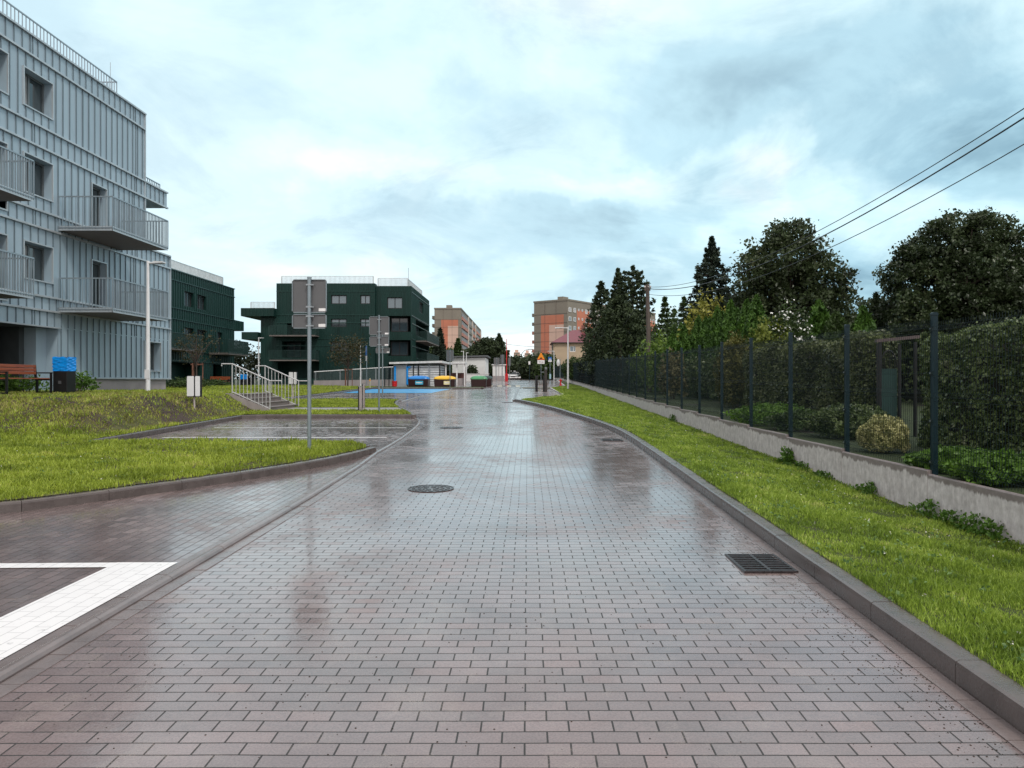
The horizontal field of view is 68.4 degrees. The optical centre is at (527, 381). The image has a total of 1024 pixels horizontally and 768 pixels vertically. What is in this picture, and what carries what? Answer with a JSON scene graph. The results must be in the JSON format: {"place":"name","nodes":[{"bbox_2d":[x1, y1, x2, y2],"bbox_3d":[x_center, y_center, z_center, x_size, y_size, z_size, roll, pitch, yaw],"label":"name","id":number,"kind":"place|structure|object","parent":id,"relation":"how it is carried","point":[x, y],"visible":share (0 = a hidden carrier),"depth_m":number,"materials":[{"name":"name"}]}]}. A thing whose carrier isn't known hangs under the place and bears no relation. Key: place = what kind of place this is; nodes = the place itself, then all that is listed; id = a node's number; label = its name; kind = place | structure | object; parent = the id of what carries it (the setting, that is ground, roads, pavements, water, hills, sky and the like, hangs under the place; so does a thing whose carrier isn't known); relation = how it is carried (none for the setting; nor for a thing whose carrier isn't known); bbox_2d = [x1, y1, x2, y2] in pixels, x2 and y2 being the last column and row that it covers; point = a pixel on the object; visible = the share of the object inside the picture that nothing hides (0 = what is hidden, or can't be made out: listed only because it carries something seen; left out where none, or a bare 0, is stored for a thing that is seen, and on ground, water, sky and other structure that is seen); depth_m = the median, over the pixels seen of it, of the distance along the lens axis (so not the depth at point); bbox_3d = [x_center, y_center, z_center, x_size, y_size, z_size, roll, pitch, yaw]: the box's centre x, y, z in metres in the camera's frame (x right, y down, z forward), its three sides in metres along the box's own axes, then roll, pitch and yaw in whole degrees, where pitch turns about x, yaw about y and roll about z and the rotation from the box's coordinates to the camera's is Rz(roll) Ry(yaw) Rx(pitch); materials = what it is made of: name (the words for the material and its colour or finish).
{"place":"outdoors","nodes":[
{"label":"outdoors","id":0,"kind":"place"},
{"bbox_2d":[0,385,376,500],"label":"lawn","id":1,"kind":"structure","parent":0,"point":[149,421],"depth_m":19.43,"materials":[{"name":"plant"}]},
{"bbox_2d":[0,364,52,393],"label":"park bench","id":2,"kind":"object","parent":1,"relation":"on","point":[25,369],"visible":0.99,"depth_m":23.25,"materials":[{"name":"orange wood"}]},
{"bbox_2d":[0,374,52,391],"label":"planting bush","id":3,"kind":"object","parent":1,"relation":"on","point":[23,383],"visible":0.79,"depth_m":25.86,"materials":[{"name":"green plant"}]},
{"bbox_2d":[52,357,76,391],"bbox_3d":[-14.931,-0.242,24.300,0.496,1.135,0.475,0,0,4],"label":"litter bin","id":4,"kind":"object","parent":1,"relation":"on","point":[64,374],"visible":1,"depth_m":24.09,"materials":[{"name":"black metal"}]},
{"bbox_2d":[0,0,170,390],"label":"apartment building","id":5,"kind":"structure","parent":1,"relation":"on","point":[79,244],"depth_m":29.59,"materials":[{"name":"metal"}]},
{"bbox_2d":[22,65,53,120],"bbox_3d":[-18.152,-10.590,27.700,0.415,1.400,1.700,0,0,0],"label":"window","id":6,"kind":"structure","parent":5,"relation":"in","point":[32,89],"depth_m":27.91,"materials":[{"name":"grey glass"}]},
{"bbox_2d":[22,151,53,202],"bbox_3d":[-18.152,-7.515,27.700,0.415,1.450,1.700,0,0,0],"label":"window","id":7,"kind":"structure","parent":5,"relation":"in","point":[38,168],"depth_m":28.17,"materials":[{"name":"grey glass"}]},
{"bbox_2d":[23,239,53,283],"bbox_3d":[-18.152,-4.390,27.700,0.415,1.400,1.700,0,0,0],"label":"window","id":8,"kind":"structure","parent":5,"relation":"in","point":[37,253],"depth_m":28.13,"materials":[{"name":"grey glass"}]},
{"bbox_2d":[91,182,107,225],"bbox_3d":[-18.127,-7.065,31.625,0.365,2.350,1.150,0,0,0],"label":"balcony door","id":9,"kind":"structure","parent":5,"relation":"in","point":[94,191],"depth_m":31.91,"materials":[{"name":"grey glass"}]},
{"bbox_2d":[91,259,107,307],"bbox_3d":[-18.127,-3.930,31.625,0.365,2.280,1.150,0,0,0],"label":"balcony door","id":10,"kind":"structure","parent":5,"relation":"in","point":[95,267],"depth_m":31.96,"materials":[{"name":"grey glass"}]},
{"bbox_2d":[76,369,101,391],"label":"planting bush","id":11,"kind":"object","parent":1,"relation":"on","point":[81,384],"visible":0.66,"depth_m":26.20,"materials":[{"name":"green plant"}]},
{"bbox_2d":[0,390,236,435],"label":"grass","id":12,"kind":"structure","parent":1,"relation":"on","point":[20,398],"depth_m":19.74,"materials":[{"name":"green plant"}]},
{"bbox_2d":[144,261,165,390],"bbox_3d":[-14.151,-1.978,28.600,0.726,5.220,0.280,0,0,0],"label":"street lamp","id":13,"kind":"object","parent":1,"relation":"on","point":[147,377],"visible":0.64,"depth_m":28.54,"materials":[{"name":"white metal"}]},
{"bbox_2d":[187,376,201,407],"bbox_3d":[-10.307,0.590,23.325,0.405,1.550,0.170,0,0,0],"label":"post box","id":14,"kind":"object","parent":1,"relation":"on","point":[194,386],"visible":0.98,"depth_m":23.24,"materials":[{"name":"white paint"}]},
{"bbox_2d":[171,327,222,379],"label":"young tree","id":15,"kind":"object","parent":1,"relation":"on","point":[195,355],"visible":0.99,"depth_m":47.98,"materials":[{"name":"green plant"}]},
{"bbox_2d":[166,259,247,384],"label":"apartment building","id":16,"kind":"structure","parent":1,"relation":"on","point":[202,303],"depth_m":67.06,"materials":[{"name":"green"}]},
{"bbox_2d":[221,363,306,414],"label":"stairs","id":17,"kind":"structure","parent":1,"relation":"on","point":[264,401],"depth_m":27.53,"materials":[{"name":"concrete"}]},
{"bbox_2d":[292,277,326,448],"bbox_3d":[-4.082,-0.214,14.070,0.645,3.480,0.099,0,0,0],"label":"road sign","id":18,"kind":"object","parent":1,"relation":"on","point":[309,295],"visible":1,"depth_m":14.11,"materials":[{"name":"grey metal"}]},
{"bbox_2d":[325,329,370,385],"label":"young tree","id":19,"kind":"object","parent":1,"relation":"on","point":[353,347],"visible":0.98,"depth_m":65.94,"materials":[{"name":"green plant"}]},
{"bbox_2d":[187,379,391,423],"bbox_3d":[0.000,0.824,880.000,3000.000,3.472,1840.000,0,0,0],"label":"ground","id":20,"kind":"structure","parent":0,"point":[236,382],"depth_m":91.74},
{"bbox_2d":[234,340,260,379],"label":"wood","id":21,"kind":"object","parent":20,"relation":"on","point":[249,362],"visible":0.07,"depth_m":152.13,"materials":[{"name":"green plant"}]},
{"bbox_2d":[314,367,391,385],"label":"ramp railing","id":22,"kind":"object","parent":20,"relation":"on","point":[336,381],"visible":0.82,"depth_m":79.90,"materials":[{"name":"metal"}]},
{"bbox_2d":[431,327,450,375],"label":"spruce tree","id":23,"kind":"object","parent":20,"relation":"on","point":[440,350],"visible":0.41,"depth_m":125.52,"materials":[{"name":"green plant"}]},
{"bbox_2d":[432,305,480,349],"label":"tower block","id":24,"kind":"structure","parent":20,"relation":"on","point":[452,322],"depth_m":270.00,"materials":[{"name":"beige paint"}]},
{"bbox_2d":[452,355,490,373],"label":"garage building","id":25,"kind":"structure","parent":20,"relation":"on","point":[480,362],"depth_m":115.00,"materials":[{"name":"concrete"}]},
{"bbox_2d":[464,336,509,375],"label":"broadleaf tree","id":26,"kind":"object","parent":20,"relation":"on","point":[482,346],"visible":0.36,"depth_m":130.71,"materials":[{"name":"green plant"}]},
{"bbox_2d":[488,333,513,373],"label":"pine tree","id":27,"kind":"object","parent":20,"relation":"on","point":[499,347],"visible":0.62,"depth_m":127.34,"materials":[{"name":"green plant"}]},
{"bbox_2d":[515,351,547,379],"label":"broadleaf tree","id":28,"kind":"object","parent":20,"relation":"on","point":[522,365],"visible":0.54,"depth_m":148.66,"materials":[{"name":"green plant"}]},
{"bbox_2d":[550,325,589,379],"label":"house","id":29,"kind":"structure","parent":20,"relation":"on","point":[559,347],"depth_m":155.00,"materials":[{"name":"paint"}]},
{"bbox_2d":[532,296,655,354],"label":"tower block","id":30,"kind":"structure","parent":20,"relation":"on","point":[549,316],"depth_m":229.27,"materials":[{"name":"paint"}]},
{"bbox_2d":[554,378,1023,544],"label":"retaining wall","id":31,"kind":"structure","parent":20,"relation":"on","point":[901,484],"depth_m":10.48,"materials":[{"name":"concrete"}]},
{"bbox_2d":[554,309,1023,491],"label":"fence","id":32,"kind":"object","parent":31,"relation":"on","point":[604,379],"visible":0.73,"depth_m":11.75,"materials":[{"name":"black metal"}]},
{"bbox_2d":[241,268,438,383],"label":"apartment building","id":33,"kind":"structure","parent":0,"point":[352,308],"depth_m":95.64,"materials":[{"name":"green"}]},
{"bbox_2d":[0,379,1023,767],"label":"road","id":34,"kind":"structure","parent":0,"point":[762,667],"depth_m":4.48,"materials":[{"name":"brick"}]},
{"bbox_2d":[0,457,361,660],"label":"parking bay","id":35,"kind":"object","parent":34,"relation":"on","point":[178,526],"visible":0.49,"depth_m":7.88,"materials":[{"name":"brick"}]},
{"bbox_2d":[0,562,116,567],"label":"road marking","id":36,"kind":"object","parent":35,"relation":"on","point":[26,565],"visible":1,"depth_m":6.33,"materials":[{"name":"white paint"}]},
{"bbox_2d":[0,562,176,659],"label":"road marking","id":37,"kind":"object","parent":35,"relation":"on","point":[24,626],"visible":1,"depth_m":5.30,"materials":[{"name":"white paint"}]},
{"bbox_2d":[0,455,368,667],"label":"gutter","id":38,"kind":"object","parent":34,"relation":"on","point":[34,645],"visible":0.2,"depth_m":5.72,"materials":[{"name":"grey concrete"}]},
{"bbox_2d":[0,447,375,513],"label":"kerb","id":39,"kind":"structure","parent":34,"relation":"on","point":[22,505],"depth_m":10.17,"materials":[{"name":"concrete"}]},
{"bbox_2d":[0,451,377,683],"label":"flush kerb","id":40,"kind":"structure","parent":34,"relation":"on","point":[20,664],"depth_m":5.46,"materials":[{"name":"grey concrete"}]},
{"bbox_2d":[0,453,384,698],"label":"gutter","id":41,"kind":"object","parent":34,"relation":"on","point":[16,681],"visible":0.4,"depth_m":5.30,"materials":[{"name":"grey concrete"}]},
{"bbox_2d":[93,414,416,439],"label":"kerb","id":42,"kind":"structure","parent":34,"relation":"on","point":[168,429],"depth_m":24.84,"materials":[{"name":"concrete"}]},
{"bbox_2d":[135,418,416,452],"bbox_3d":[-6.275,1.315,20.050,6.450,0.178,10.500,0,0,0],"label":"parking bay","id":43,"kind":"object","parent":34,"relation":"on","point":[391,429],"visible":0.69,"depth_m":20.65,"materials":[{"name":"brick"}]},
{"bbox_2d":[300,393,429,400],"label":"parking bay","id":44,"kind":"object","parent":34,"relation":"on","point":[411,395],"visible":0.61,"depth_m":47.20,"materials":[{"name":"brick"}]},
{"bbox_2d":[287,387,480,400],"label":"kerb","id":45,"kind":"structure","parent":34,"relation":"on","point":[313,395],"depth_m":62.80,"materials":[{"name":"concrete"}]},
{"bbox_2d":[346,389,447,392],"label":"painted bay","id":46,"kind":"object","parent":34,"relation":"on","point":[403,390],"visible":0.88,"depth_m":56.77,"materials":[{"name":"blue paint"}]},
{"bbox_2d":[389,361,451,386],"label":"bin shelter","id":47,"kind":"object","parent":34,"relation":"on","point":[403,372],"visible":0.66,"depth_m":73.02,"materials":[{"name":"white metal"}]},
{"bbox_2d":[408,485,453,492],"bbox_3d":[-1.340,1.492,10.450,0.640,0.040,0.640,0,1,0],"label":"manhole cover","id":48,"kind":"object","parent":34,"relation":"on","point":[430,488],"visible":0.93,"depth_m":10.41,"materials":[{"name":"metal"}]},
{"bbox_2d":[11,431,1023,766],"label":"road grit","id":49,"kind":"object","parent":34,"relation":"on","point":[753,591],"visible":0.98,"depth_m":4.17,"materials":[{"name":"grey stone"}]},
{"bbox_2d":[724,554,798,573],"bbox_3d":[1.980,1.568,6.430,0.440,0.066,0.620,0,0,0],"label":"drain grate","id":50,"kind":"object","parent":34,"relation":"on","point":[756,563],"visible":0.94,"depth_m":6.35,"materials":[{"name":"metal"}]},
{"bbox_2d":[513,401,1023,753],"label":"gutter","id":51,"kind":"object","parent":34,"relation":"on","point":[1001,727],"visible":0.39,"depth_m":4.63,"materials":[{"name":"grey concrete"}]},
{"bbox_2d":[515,399,1023,733],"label":"kerb","id":52,"kind":"structure","parent":34,"relation":"on","point":[994,690],"depth_m":4.92,"materials":[{"name":"concrete"}]},
{"bbox_2d":[0,0,1023,378],"label":"sky","id":53,"kind":"structure","parent":0,"point":[508,155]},
{"bbox_2d":[515,389,559,398],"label":"pavement","id":54,"kind":"structure","parent":0,"point":[526,393],"depth_m":49.02,"materials":[{"name":"grey concrete"}]},
{"bbox_2d":[521,380,1023,686],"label":"lawn","id":55,"kind":"structure","parent":0,"point":[869,556],"depth_m":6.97,"materials":[{"name":"plant"}]},
{"bbox_2d":[609,420,1023,659],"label":"clover","id":56,"kind":"object","parent":55,"relation":"on","point":[900,559],"visible":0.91,"depth_m":7.42,"materials":[{"name":"green plant"}]},
{"bbox_2d":[908,498,949,520],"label":"wall foot weed","id":57,"kind":"object","parent":55,"relation":"on","point":[926,503],"depth_m":8.95,"materials":[{"name":"green plant"}]},
{"bbox_2d":[931,509,970,528],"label":"wall foot weed","id":58,"kind":"object","parent":55,"relation":"on","point":[944,513],"depth_m":8.42,"materials":[{"name":"green plant"}]},
{"bbox_2d":[946,511,995,538],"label":"wall foot weed","id":59,"kind":"object","parent":55,"relation":"on","point":[974,522],"depth_m":8.02,"materials":[{"name":"green plant"}]},
{"bbox_2d":[959,517,1023,544],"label":"wall foot weed","id":60,"kind":"object","parent":55,"relation":"on","point":[995,534],"depth_m":7.70,"materials":[{"name":"green plant"}]},
{"bbox_2d":[576,381,1023,494],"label":"garden ground","id":61,"kind":"structure","parent":0,"point":[913,440],"depth_m":15.25,"materials":[{"name":"brown soil"}]},
{"bbox_2d":[531,354,560,379],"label":"broadleaf tree","id":62,"kind":"object","parent":61,"relation":"on","point":[539,369],"visible":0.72,"depth_m":140.85,"materials":[{"name":"green plant"}]},
{"bbox_2d":[577,280,617,372],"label":"cypress tree","id":63,"kind":"object","parent":61,"relation":"on","point":[598,301],"visible":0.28,"depth_m":65.69,"materials":[{"name":"green plant"}]},
{"bbox_2d":[580,294,645,386],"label":"cypress tree","id":64,"kind":"object","parent":61,"relation":"on","point":[617,313],"visible":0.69,"depth_m":55.05,"materials":[{"name":"green plant"}]},
{"bbox_2d":[600,264,664,355],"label":"cedar tree","id":65,"kind":"object","parent":61,"relation":"on","point":[628,283],"visible":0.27,"depth_m":61.67,"materials":[{"name":"green plant"}]},
{"bbox_2d":[644,284,650,391],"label":"utility pole","id":66,"kind":"object","parent":61,"relation":"on","point":[648,333],"visible":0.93,"depth_m":41.91,"materials":[{"name":"grey wood"}]},
{"bbox_2d":[648,117,1023,289],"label":"overhead wire","id":67,"kind":"object","parent":66,"relation":"attached to","point":[871,209],"visible":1,"depth_m":17.98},
{"bbox_2d":[649,144,1023,295],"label":"overhead wire","id":68,"kind":"object","parent":66,"relation":"attached to","point":[865,230],"visible":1,"depth_m":18.33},
{"bbox_2d":[663,108,1023,286],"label":"overhead wire","id":69,"kind":"object","parent":66,"relation":"attached to","point":[878,197],"visible":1,"depth_m":17.68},
{"bbox_2d":[630,327,679,393],"bbox_3d":[7.238,-1.090,39.844,3.997,3.632,3.873,0,0,0],"label":"garden bush","id":70,"kind":"object","parent":61,"relation":"on","point":[655,347],"visible":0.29,"depth_m":39.61,"materials":[{"name":"green plant"}]},
{"bbox_2d":[638,306,695,380],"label":"garden bush","id":71,"kind":"object","parent":61,"relation":"on","point":[672,320],"visible":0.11,"depth_m":45.83,"materials":[{"name":"green plant"}]},
{"bbox_2d":[656,344,688,398],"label":"golden shrub","id":72,"kind":"object","parent":61,"relation":"on","point":[685,383],"visible":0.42,"depth_m":32.85,"materials":[{"name":"green plant"}]},
{"bbox_2d":[674,323,693,395],"bbox_3d":[7.447,-0.966,35.993,1.124,3.708,1.146,0,0,-39],"label":"thuja tree","id":73,"kind":"object","parent":61,"relation":"on","point":[685,342],"visible":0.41,"depth_m":35.80,"materials":[{"name":"green plant"}]},
{"bbox_2d":[676,347,709,398],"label":"garden bush","id":74,"kind":"object","parent":61,"relation":"on","point":[692,374],"visible":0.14,"depth_m":33.76,"materials":[{"name":"green plant"}]},
{"bbox_2d":[676,287,725,341],"bbox_3d":[9.438,-2.168,39.903,3.094,5.781,2.878,0,0,0],"label":"golden tree","id":75,"kind":"object","parent":61,"relation":"on","point":[703,304],"visible":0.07,"depth_m":39.76,"materials":[{"name":"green plant"}]},
{"bbox_2d":[695,348,719,400],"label":"garden bush","id":76,"kind":"object","parent":61,"relation":"on","point":[715,359],"visible":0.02,"depth_m":30.95,"materials":[{"name":"green plant"}]},
{"bbox_2d":[677,236,740,323],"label":"spruce tree","id":77,"kind":"object","parent":61,"relation":"on","point":[711,258],"visible":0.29,"depth_m":45.63,"materials":[{"name":"green plant"}]},
{"bbox_2d":[715,298,735,397],"bbox_3d":[8.441,-1.250,31.246,1.542,4.438,1.507,0,0,0],"label":"thuja tree","id":78,"kind":"object","parent":61,"relation":"on","point":[730,310],"visible":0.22,"depth_m":31.13,"materials":[{"name":"green plant"}]},
{"bbox_2d":[714,329,748,407],"bbox_3d":[6.969,-0.361,25.365,1.465,2.847,1.411,0,0,0],"label":"vine bush","id":79,"kind":"object","parent":61,"relation":"on","point":[733,341],"visible":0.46,"depth_m":25.14,"materials":[{"name":"green plant"}]},
{"bbox_2d":[733,298,750,398],"bbox_3d":[8.270,-1.084,28.379,1.572,4.203,1.496,0,0,0],"label":"thuja tree","id":80,"kind":"object","parent":61,"relation":"on","point":[744,311],"visible":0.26,"depth_m":28.27,"materials":[{"name":"green plant"}]},
{"bbox_2d":[740,294,770,374],"bbox_3d":[8.196,-1.063,26.954,1.579,4.208,1.494,0,0,0],"label":"thuja tree","id":81,"kind":"object","parent":61,"relation":"on","point":[756,309],"visible":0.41,"depth_m":26.83,"materials":[{"name":"green plant"}]},
{"bbox_2d":[723,401,808,424],"bbox_3d":[5.616,0.782,17.440,2.120,0.667,1.664,0,0,0],"label":"ground cover plant","id":82,"kind":"object","parent":61,"relation":"on","point":[738,412],"visible":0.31,"depth_m":17.29,"materials":[{"name":"green plant"}]},
{"bbox_2d":[748,313,788,350],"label":"golden shrub","id":83,"kind":"object","parent":61,"relation":"on","point":[763,334],"visible":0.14,"depth_m":25.80,"materials":[{"name":"yellow plant"}]},
{"bbox_2d":[763,298,814,343],"bbox_3d":[9.048,-0.981,26.128,2.043,3.883,1.761,0,0,0],"label":"flowering shrub","id":84,"kind":"object","parent":61,"relation":"on","point":[795,330],"visible":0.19,"depth_m":25.97,"materials":[{"name":"green plant"}]},
{"bbox_2d":[763,408,817,430],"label":"ground cover plant","id":85,"kind":"object","parent":61,"relation":"on","point":[795,420],"visible":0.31,"depth_m":15.81,"materials":[{"name":"green plant"}]},
{"bbox_2d":[722,216,862,337],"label":"walnut tree","id":86,"kind":"object","parent":61,"relation":"on","point":[800,284],"visible":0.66,"depth_m":41.19,"materials":[{"name":"green plant"}]},
{"bbox_2d":[799,298,831,342],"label":"conifer shrub","id":87,"kind":"object","parent":61,"relation":"on","point":[819,315],"visible":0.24,"depth_m":30.73,"materials":[{"name":"green plant"}]},
{"bbox_2d":[741,329,898,416],"bbox_3d":[7.241,-0.002,19.952,1.176,2.334,9.486,0,0,0],"label":"clipped hedge","id":88,"kind":"object","parent":61,"relation":"on","point":[807,368],"visible":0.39,"depth_m":18.10,"materials":[{"name":"green plant"}]},
{"bbox_2d":[816,310,852,341],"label":"conifer shrub","id":89,"kind":"object","parent":61,"relation":"on","point":[836,322],"visible":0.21,"depth_m":29.69,"materials":[{"name":"green plant"}]},
{"bbox_2d":[803,401,889,437],"bbox_3d":[6.089,0.766,14.245,1.673,0.808,1.426,0,0,0],"label":"shrub","id":90,"kind":"object","parent":61,"relation":"on","point":[810,423],"visible":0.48,"depth_m":14.05,"materials":[{"name":"green plant"}]},
{"bbox_2d":[851,305,876,331],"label":"conifer shrub","id":91,"kind":"object","parent":61,"relation":"on","point":[863,320],"visible":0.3,"depth_m":29.74,"materials":[{"name":"green plant"}]},
{"bbox_2d":[868,291,888,332],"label":"conifer shrub","id":92,"kind":"object","parent":61,"relation":"on","point":[874,301],"visible":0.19,"depth_m":31.77,"materials":[{"name":"green plant"}]},
{"bbox_2d":[857,414,910,452],"bbox_3d":[5.542,0.857,11.728,0.825,0.718,0.802,0,0,0],"label":"golden shrub","id":93,"kind":"object","parent":61,"relation":"on","point":[894,436],"visible":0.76,"depth_m":11.56,"materials":[{"name":"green plant"}]},
{"bbox_2d":[876,343,900,420],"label":"garden gate","id":94,"kind":"structure","parent":61,"relation":"on","point":[894,387],"depth_m":14.90,"materials":[{"name":"black metal"}]},
{"bbox_2d":[875,335,918,436],"bbox_3d":[7.135,0.130,14.550,0.830,2.060,0.100,0,0,0],"label":"pergola","id":95,"kind":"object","parent":61,"relation":"on","point":[914,380],"depth_m":14.53,"materials":[{"name":"black metal"}]},
{"bbox_2d":[901,444,982,473],"bbox_3d":[5.402,1.019,9.574,1.187,0.458,0.942,0,0,0],"label":"ground cover plant","id":96,"kind":"object","parent":61,"relation":"on","point":[964,452],"visible":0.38,"depth_m":9.48,"materials":[{"name":"green plant"}]},
{"bbox_2d":[866,205,1023,359],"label":"walnut tree","id":97,"kind":"object","parent":61,"relation":"on","point":[986,281],"visible":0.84,"depth_m":29.14,"materials":[{"name":"green plant"}]},
{"bbox_2d":[884,318,1023,402],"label":"clipped hedge","id":98,"kind":"object","parent":61,"relation":"on","point":[909,377],"visible":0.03,"depth_m":29.49,"materials":[{"name":"green plant"}]},
{"bbox_2d":[916,315,1023,456],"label":"clipped hedge","id":99,"kind":"object","parent":61,"relation":"on","point":[1016,390],"visible":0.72,"depth_m":10.95,"materials":[{"name":"green plant"}]},
{"bbox_2d":[942,447,1023,486],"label":"ground cover plant","id":100,"kind":"object","parent":61,"relation":"on","point":[1016,465],"visible":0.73,"depth_m":8.40,"materials":[{"name":"green plant"}]},
{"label":"lawn","id":101,"kind":"structure","parent":0,"visible":0},
{"bbox_2d":[253,408,410,413],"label":"grass","id":102,"kind":"structure","parent":101,"relation":"on","point":[339,411],"depth_m":26.21,"materials":[{"name":"green plant"}]},
{"bbox_2d":[369,315,388,411],"bbox_3d":[-5.225,-0.485,26.512,0.700,3.720,0.096,0,0,0],"label":"road sign","id":103,"kind":"object","parent":101,"relation":"on","point":[378,325],"visible":0.97,"depth_m":26.55,"materials":[{"name":"grey metal"}]},
{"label":"lawn","id":104,"kind":"structure","parent":0,"visible":0},
{"bbox_2d":[295,398,398,406],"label":"grass","id":105,"kind":"structure","parent":104,"relation":"on","point":[352,402],"depth_m":32.53,"materials":[{"name":"green plant"}]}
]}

